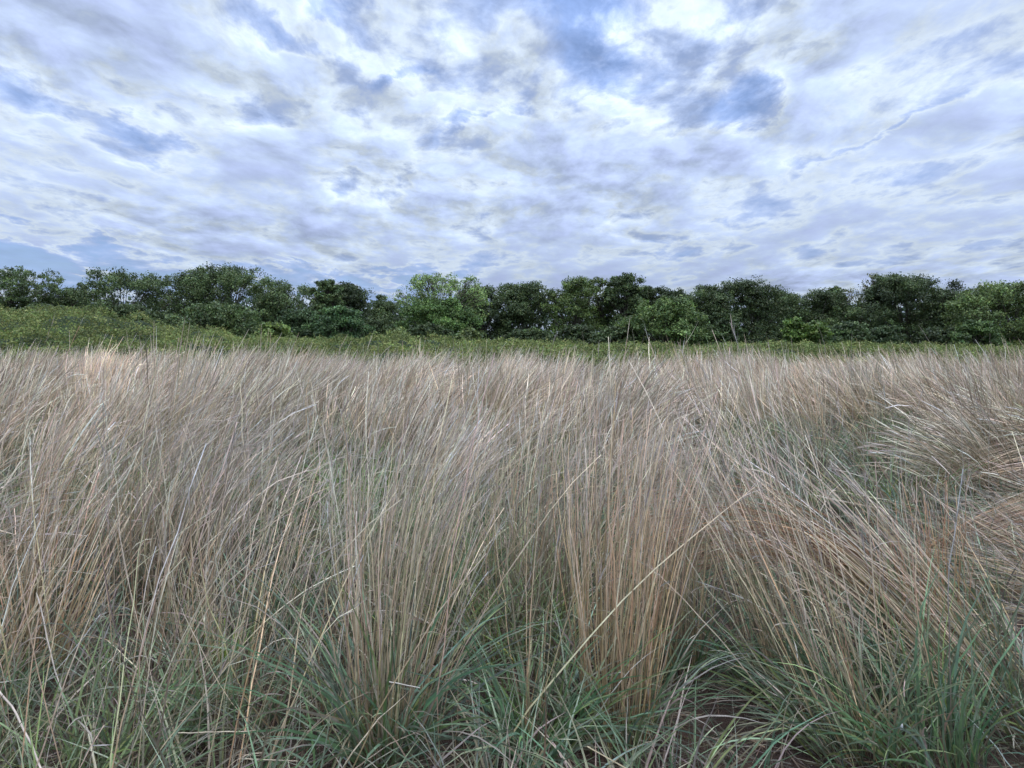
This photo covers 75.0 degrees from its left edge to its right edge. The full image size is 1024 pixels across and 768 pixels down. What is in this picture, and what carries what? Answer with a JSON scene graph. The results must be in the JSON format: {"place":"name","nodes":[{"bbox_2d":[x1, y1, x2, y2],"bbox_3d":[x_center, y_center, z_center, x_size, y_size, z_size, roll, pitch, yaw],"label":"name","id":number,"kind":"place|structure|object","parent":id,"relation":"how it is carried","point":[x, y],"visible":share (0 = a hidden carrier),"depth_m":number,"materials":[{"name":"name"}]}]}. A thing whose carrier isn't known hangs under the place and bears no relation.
{"place":"outdoors","nodes":[
{"label":"outdoors","id":0,"kind":"place"},
{"bbox_2d":[0,311,1023,767],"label":"dry grass","id":1,"kind":"structure","parent":0,"point":[984,411],"depth_m":6.62,"materials":[{"name":"plant"}]},
{"bbox_2d":[0,342,1023,767],"bbox_3d":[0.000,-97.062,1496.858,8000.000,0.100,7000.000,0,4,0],"label":"ground","id":2,"kind":"structure","parent":0,"point":[594,760],"depth_m":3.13,"materials":[{"name":"plant"}]},
{"bbox_2d":[0,691,41,767],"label":"dead reed","id":3,"kind":"object","parent":2,"relation":"on","point":[19,720],"visible":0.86,"depth_m":2.19,"materials":[{"name":"plant"}]},
{"bbox_2d":[0,265,65,310],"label":"tree","id":4,"kind":"object","parent":2,"relation":"on","point":[15,297],"visible":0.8,"depth_m":66.87,"materials":[{"name":"green plant"}]},
{"bbox_2d":[9,302,71,312],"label":"bush","id":5,"kind":"object","parent":2,"relation":"on","point":[40,306],"visible":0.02,"depth_m":57.15,"materials":[{"name":"green plant"}]},
{"bbox_2d":[36,592,69,723],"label":"dead reed","id":6,"kind":"object","parent":2,"relation":"on","point":[50,650],"visible":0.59,"depth_m":2.62,"materials":[{"name":"plant"}]},
{"bbox_2d":[40,285,93,310],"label":"tree","id":7,"kind":"object","parent":2,"relation":"on","point":[70,297],"visible":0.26,"depth_m":70.57,"materials":[{"name":"green plant"}]},
{"bbox_2d":[0,449,181,687],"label":"grass tussock","id":8,"kind":"object","parent":2,"relation":"on","point":[67,620],"depth_m":3.26,"materials":[{"name":"plant"}]},
{"bbox_2d":[72,266,181,327],"bbox_3d":[-38.674,-6.956,65.368,10.912,8.852,9.409,0,4,0],"label":"tree","id":9,"kind":"object","parent":2,"relation":"on","point":[123,280],"visible":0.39,"depth_m":64.29,"materials":[{"name":"green plant"}]},
{"bbox_2d":[103,302,167,325],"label":"bush","id":10,"kind":"object","parent":2,"relation":"on","point":[125,309],"visible":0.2,"depth_m":54.65,"materials":[{"name":"green plant"}]},
{"bbox_2d":[24,347,316,612],"bbox_3d":[-2.144,0.549,4.221,1.792,1.628,1.228,0,4,0],"label":"grass tussock","id":11,"kind":"object","parent":2,"relation":"on","point":[174,448],"depth_m":4.14,"materials":[{"name":"plant"}]},
{"bbox_2d":[147,273,206,327],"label":"tree","id":12,"kind":"object","parent":2,"relation":"on","point":[167,281],"visible":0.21,"depth_m":72.77,"materials":[{"name":"green plant"}]},
{"bbox_2d":[163,301,267,337],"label":"bush","id":13,"kind":"object","parent":2,"relation":"on","point":[227,315],"visible":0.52,"depth_m":50.85,"materials":[{"name":"green plant"}]},
{"bbox_2d":[178,730,254,733],"bbox_3d":[-1.000,1.231,2.361,0.342,0.026,0.007,-1,4,-8],"label":"fallen straw","id":14,"kind":"object","parent":2,"relation":"on","point":[209,731],"visible":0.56,"depth_m":2.35,"materials":[{"name":"beige plant"}]},
{"bbox_2d":[83,412,355,754],"bbox_3d":[-1.228,0.800,2.861,1.159,1.307,1.185,0,4,0],"label":"grass tussock","id":15,"kind":"object","parent":2,"relation":"on","point":[191,654],"depth_m":2.89,"materials":[{"name":"plant"}]},
{"bbox_2d":[168,261,272,332],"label":"tree","id":16,"kind":"object","parent":2,"relation":"on","point":[229,279],"visible":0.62,"depth_m":67.16,"materials":[{"name":"green plant"}]},
{"bbox_2d":[203,610,249,689],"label":"grass tussock","id":17,"kind":"object","parent":2,"relation":"on","point":[224,653],"depth_m":3.15,"materials":[{"name":"beige plant"}]},
{"bbox_2d":[93,363,409,655],"bbox_3d":[-1.300,0.639,3.589,1.573,1.531,1.362,-3,5,-41],"label":"grass tussock","id":18,"kind":"object","parent":2,"relation":"on","point":[259,589],"depth_m":3.60,"materials":[{"name":"plant"}]},
{"bbox_2d":[241,758,297,761],"bbox_3d":[-0.840,1.305,2.316,0.185,0.045,0.005,-1,4,-16],"label":"fallen straw","id":19,"kind":"object","parent":2,"relation":"on","point":[270,760],"visible":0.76,"depth_m":2.31,"materials":[{"name":"beige plant"}]},
{"bbox_2d":[244,321,297,340],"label":"bush","id":20,"kind":"object","parent":2,"relation":"on","point":[276,328],"visible":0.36,"depth_m":46.42,"materials":[{"name":"green plant"}]},
{"bbox_2d":[241,277,317,336],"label":"tree","id":21,"kind":"object","parent":2,"relation":"on","point":[279,296],"visible":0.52,"depth_m":67.98,"materials":[{"name":"green plant"}]},
{"bbox_2d":[274,307,320,338],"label":"bush","id":22,"kind":"object","parent":2,"relation":"on","point":[301,319],"visible":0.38,"depth_m":56.12,"materials":[{"name":"green plant"}]},
{"bbox_2d":[305,279,346,318],"bbox_3d":[-18.174,-6.473,65.594,4.497,7.801,3.884,0,4,0],"label":"tree","id":23,"kind":"object","parent":2,"relation":"on","point":[323,299],"visible":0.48,"depth_m":64.84,"materials":[{"name":"green plant"}]},
{"bbox_2d":[305,304,378,340],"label":"bush","id":24,"kind":"object","parent":2,"relation":"on","point":[335,320],"visible":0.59,"depth_m":55.13,"materials":[{"name":"green plant"}]},
{"bbox_2d":[308,281,377,324],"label":"tree","id":25,"kind":"object","parent":2,"relation":"on","point":[354,298],"visible":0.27,"depth_m":69.53,"materials":[{"name":"green plant"}]},
{"bbox_2d":[116,361,600,767],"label":"grass tussock","id":26,"kind":"object","parent":2,"relation":"on","point":[390,724],"depth_m":2.58,"materials":[{"name":"plant"}]},
{"bbox_2d":[293,437,427,522],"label":"grass tussock","id":27,"kind":"object","parent":2,"relation":"on","point":[356,489],"depth_m":6.00,"materials":[{"name":"beige plant"}]},
{"bbox_2d":[352,317,394,338],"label":"bush","id":28,"kind":"object","parent":2,"relation":"on","point":[381,325],"visible":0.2,"depth_m":58.82,"materials":[{"name":"green plant"}]},
{"bbox_2d":[372,293,386,302],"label":"tree","id":29,"kind":"object","parent":2,"relation":"on","point":[378,296],"visible":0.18,"depth_m":83.18,"materials":[{"name":"green plant"}]},
{"bbox_2d":[364,297,407,325],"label":"tree","id":30,"kind":"object","parent":2,"relation":"on","point":[382,309],"visible":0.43,"depth_m":76.68,"materials":[{"name":"green plant"}]},
{"bbox_2d":[385,325,407,335],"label":"bush","id":31,"kind":"object","parent":2,"relation":"on","point":[390,331],"visible":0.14,"depth_m":47.65,"materials":[{"name":"green plant"}]},
{"bbox_2d":[389,681,419,687],"bbox_3d":[-0.383,1.071,2.376,0.112,0.027,0.005,0,4,0],"label":"fallen straw","id":32,"kind":"object","parent":2,"relation":"on","point":[404,684],"visible":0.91,"depth_m":2.37,"materials":[{"name":"beige plant"}]},
{"bbox_2d":[264,335,545,676],"bbox_3d":[-0.460,0.569,3.417,1.263,1.695,1.286,2,5,33],"label":"grass tussock","id":33,"kind":"object","parent":2,"relation":"on","point":[403,515],"depth_m":3.42,"materials":[{"name":"plant"}]},
{"bbox_2d":[406,321,454,339],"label":"bush","id":34,"kind":"object","parent":2,"relation":"on","point":[429,328],"visible":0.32,"depth_m":55.09,"materials":[{"name":"green plant"}]},
{"bbox_2d":[393,296,483,338],"bbox_3d":[-6.747,-5.138,60.938,8.560,5.829,7.172,0,4,0],"label":"tree","id":35,"kind":"object","parent":2,"relation":"on","point":[439,311],"visible":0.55,"depth_m":59.28,"materials":[{"name":"green plant"}]},
{"bbox_2d":[386,272,491,324],"bbox_3d":[-6.789,-6.608,63.939,9.749,8.318,8.744,0,4,0],"label":"tree","id":36,"kind":"object","parent":2,"relation":"on","point":[432,281],"visible":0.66,"depth_m":63.26,"materials":[{"name":"green plant"}]},
{"bbox_2d":[453,342,455,504],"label":"tall stalk","id":37,"kind":"object","parent":2,"relation":"on","point":[455,411],"visible":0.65,"depth_m":5.26,"materials":[{"name":"plant"}]},
{"bbox_2d":[453,326,483,341],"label":"bush","id":38,"kind":"object","parent":2,"relation":"on","point":[468,332],"visible":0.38,"depth_m":49.44,"materials":[{"name":"green plant"}]},
{"bbox_2d":[452,285,510,340],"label":"tree","id":39,"kind":"object","parent":2,"relation":"on","point":[490,294],"visible":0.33,"depth_m":66.88,"materials":[{"name":"green plant"}]},
{"bbox_2d":[1,294,1020,343],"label":"wood","id":40,"kind":"object","parent":2,"relation":"on","point":[308,307],"visible":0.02,"depth_m":100.11,"materials":[{"name":"green plant"}]},
{"bbox_2d":[0,302,1023,386],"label":"green thicket","id":41,"kind":"object","parent":2,"relation":"on","point":[25,327],"visible":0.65,"depth_m":31.12,"materials":[{"name":"green plant"}]},
{"bbox_2d":[484,280,563,342],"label":"tree","id":42,"kind":"object","parent":2,"relation":"on","point":[523,301],"visible":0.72,"depth_m":66.47,"materials":[{"name":"green plant"}]},
{"bbox_2d":[441,334,612,632],"bbox_3d":[0.096,0.538,3.799,1.069,1.705,1.075,0,4,0],"label":"grass tussock","id":43,"kind":"object","parent":2,"relation":"on","point":[513,494],"depth_m":3.83,"materials":[{"name":"plant"}]},
{"bbox_2d":[500,326,555,342],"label":"bush","id":44,"kind":"object","parent":2,"relation":"on","point":[530,334],"visible":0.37,"depth_m":54.12,"materials":[{"name":"green plant"}]},
{"bbox_2d":[368,421,728,767],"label":"grass tussock","id":45,"kind":"object","parent":2,"relation":"on","point":[554,724],"depth_m":2.61,"materials":[{"name":"plant"}]},
{"bbox_2d":[540,275,604,339],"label":"tree","id":46,"kind":"object","parent":2,"relation":"on","point":[572,296],"visible":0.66,"depth_m":65.05,"materials":[{"name":"green plant"}]},
{"bbox_2d":[551,324,595,346],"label":"bush","id":47,"kind":"object","parent":2,"relation":"on","point":[584,332],"visible":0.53,"depth_m":55.11,"materials":[{"name":"green plant"}]},
{"bbox_2d":[583,276,623,331],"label":"tree","id":48,"kind":"object","parent":2,"relation":"on","point":[602,312],"visible":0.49,"depth_m":67.37,"materials":[{"name":"green plant"}]},
{"bbox_2d":[448,320,773,767],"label":"grass tussock","id":49,"kind":"object","parent":2,"relation":"on","point":[618,646],"depth_m":2.72,"materials":[{"name":"plant"}]},
{"bbox_2d":[582,325,639,344],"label":"bush","id":50,"kind":"object","parent":2,"relation":"on","point":[616,333],"visible":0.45,"depth_m":49.21,"materials":[{"name":"green plant"}]},
{"bbox_2d":[597,272,648,328],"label":"tree","id":51,"kind":"object","parent":2,"relation":"on","point":[631,293],"visible":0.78,"depth_m":65.93,"materials":[{"name":"green plant"}]},
{"bbox_2d":[617,285,686,339],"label":"tree","id":52,"kind":"object","parent":2,"relation":"on","point":[651,296],"visible":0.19,"depth_m":68.60,"materials":[{"name":"green plant"}]},
{"bbox_2d":[611,294,726,346],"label":"bush","id":53,"kind":"object","parent":2,"relation":"on","point":[677,319],"visible":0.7,"depth_m":48.46,"materials":[{"name":"green plant"}]},
{"bbox_2d":[589,386,789,689],"bbox_3d":[0.795,0.713,3.239,1.025,1.431,1.068,2,4,28],"label":"grass tussock","id":54,"kind":"object","parent":2,"relation":"on","point":[697,655],"depth_m":3.21,"materials":[{"name":"plant"}]},
{"bbox_2d":[686,283,745,344],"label":"tree","id":55,"kind":"object","parent":2,"relation":"on","point":[703,294],"visible":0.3,"depth_m":67.47,"materials":[{"name":"green plant"}]},
{"bbox_2d":[708,318,747,343],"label":"bush","id":56,"kind":"object","parent":2,"relation":"on","point":[725,327],"visible":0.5,"depth_m":53.33,"materials":[{"name":"green plant"}]},
{"bbox_2d":[697,274,792,344],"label":"tree","id":57,"kind":"object","parent":2,"relation":"on","point":[755,301],"visible":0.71,"depth_m":65.17,"materials":[{"name":"green plant"}]},
{"bbox_2d":[614,324,914,717],"bbox_3d":[1.073,0.574,3.102,1.226,1.726,1.366,0,4,0],"label":"grass tussock","id":58,"kind":"object","parent":2,"relation":"on","point":[749,632],"depth_m":3.11,"materials":[{"name":"plant"}]},
{"bbox_2d":[755,288,796,342],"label":"tree","id":59,"kind":"object","parent":2,"relation":"on","point":[785,293],"visible":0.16,"depth_m":70.64,"materials":[{"name":"green plant"}]},
{"bbox_2d":[566,475,998,657],"bbox_3d":[1.349,0.931,3.491,2.169,0.962,0.945,0,4,0],"label":"grass tussock","id":60,"kind":"object","parent":2,"relation":"on","point":[816,549],"depth_m":3.38,"materials":[{"name":"plant"}]},
{"bbox_2d":[779,316,811,343],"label":"bush","id":61,"kind":"object","parent":2,"relation":"on","point":[792,330],"visible":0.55,"depth_m":46.34,"materials":[{"name":"green plant"}]},
{"bbox_2d":[596,315,1017,767],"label":"grass tussock","id":62,"kind":"object","parent":2,"relation":"on","point":[801,715],"depth_m":2.68,"materials":[{"name":"plant"}]},
{"bbox_2d":[799,319,834,345],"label":"bush","id":63,"kind":"object","parent":2,"relation":"on","point":[814,331],"visible":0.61,"depth_m":45.51,"materials":[{"name":"green plant"}]},
{"bbox_2d":[782,287,853,339],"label":"tree","id":64,"kind":"object","parent":2,"relation":"on","point":[820,306],"visible":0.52,"depth_m":67.66,"materials":[{"name":"green plant"}]},
{"bbox_2d":[816,323,841,531],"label":"tall stalk","id":65,"kind":"object","parent":2,"relation":"on","point":[832,428],"visible":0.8,"depth_m":5.47,"materials":[{"name":"plant"}]},
{"bbox_2d":[826,285,855,319],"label":"tree","id":66,"kind":"object","parent":2,"relation":"on","point":[836,288],"visible":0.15,"depth_m":71.10,"materials":[{"name":"green plant"}]},
{"bbox_2d":[659,393,1023,764],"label":"grass tussock","id":67,"kind":"object","parent":2,"relation":"on","point":[979,655],"depth_m":3.02,"materials":[{"name":"plant"}]},
{"bbox_2d":[822,320,871,344],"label":"bush","id":68,"kind":"object","parent":2,"relation":"on","point":[847,330],"visible":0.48,"depth_m":53.01,"materials":[{"name":"green plant"}]},
{"bbox_2d":[851,340,855,517],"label":"tall stalk","id":69,"kind":"object","parent":2,"relation":"on","point":[852,416],"visible":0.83,"depth_m":5.89,"materials":[{"name":"plant"}]},
{"bbox_2d":[842,287,867,319],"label":"tree","id":70,"kind":"object","parent":2,"relation":"on","point":[848,294],"visible":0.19,"depth_m":71.41,"materials":[{"name":"green plant"}]},
{"bbox_2d":[712,385,1023,767],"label":"grass tussock","id":71,"kind":"object","parent":2,"relation":"on","point":[950,743],"depth_m":2.56,"materials":[{"name":"plant"}]},
{"bbox_2d":[855,272,885,314],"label":"tree","id":72,"kind":"object","parent":2,"relation":"on","point":[866,282],"visible":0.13,"depth_m":70.63,"materials":[{"name":"green plant"}]},
{"bbox_2d":[858,325,910,345],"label":"bush","id":73,"kind":"object","parent":2,"relation":"on","point":[879,334],"visible":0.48,"depth_m":51.50,"materials":[{"name":"green plant"}]},
{"bbox_2d":[835,271,975,342],"bbox_3d":[38.434,-6.782,65.742,12.713,8.466,11.410,0,4,0],"label":"tree","id":74,"kind":"object","parent":2,"relation":"on","point":[883,295],"visible":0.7,"depth_m":63.84,"materials":[{"name":"green plant"}]},
{"bbox_2d":[848,456,1020,668],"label":"grass tussock","id":75,"kind":"object","parent":2,"relation":"on","point":[946,554],"depth_m":3.40,"materials":[{"name":"plant"}]},
{"bbox_2d":[915,293,960,327],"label":"tree","id":76,"kind":"object","parent":2,"relation":"on","point":[934,317],"depth_m":67.69,"materials":[{"name":"green plant"}]},
{"bbox_2d":[855,429,1023,502],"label":"grass tussock","id":77,"kind":"object","parent":2,"relation":"on","point":[993,462],"depth_m":6.77,"materials":[{"name":"plant"}]},
{"bbox_2d":[912,327,966,345],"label":"bush","id":78,"kind":"object","parent":2,"relation":"on","point":[934,335],"visible":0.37,"depth_m":53.17,"materials":[{"name":"green plant"}]},
{"bbox_2d":[918,325,966,563],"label":"tall stalk","id":79,"kind":"object","parent":2,"relation":"on","point":[961,424],"visible":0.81,"depth_m":4.98,"materials":[{"name":"plant"}]},
{"bbox_2d":[880,487,1023,564],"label":"grass tussock","id":80,"kind":"object","parent":2,"relation":"on","point":[952,530],"depth_m":4.96,"materials":[{"name":"plant"}]},
{"bbox_2d":[947,318,1010,346],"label":"bush","id":81,"kind":"object","parent":2,"relation":"on","point":[980,331],"visible":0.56,"depth_m":48.40,"materials":[{"name":"green plant"}]},
{"bbox_2d":[938,279,1023,345],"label":"tree","id":82,"kind":"object","parent":2,"relation":"on","point":[1007,297],"visible":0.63,"depth_m":53.90,"materials":[{"name":"green plant"}]},
{"bbox_2d":[988,352,990,501],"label":"tall stalk","id":83,"kind":"object","parent":2,"relation":"on","point":[989,414],"visible":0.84,"depth_m":5.89,"materials":[{"name":"plant"}]},
{"bbox_2d":[0,0,1023,336],"label":"sky","id":84,"kind":"structure","parent":0,"point":[799,145],"materials":[{"name":"blue"}]}
]}

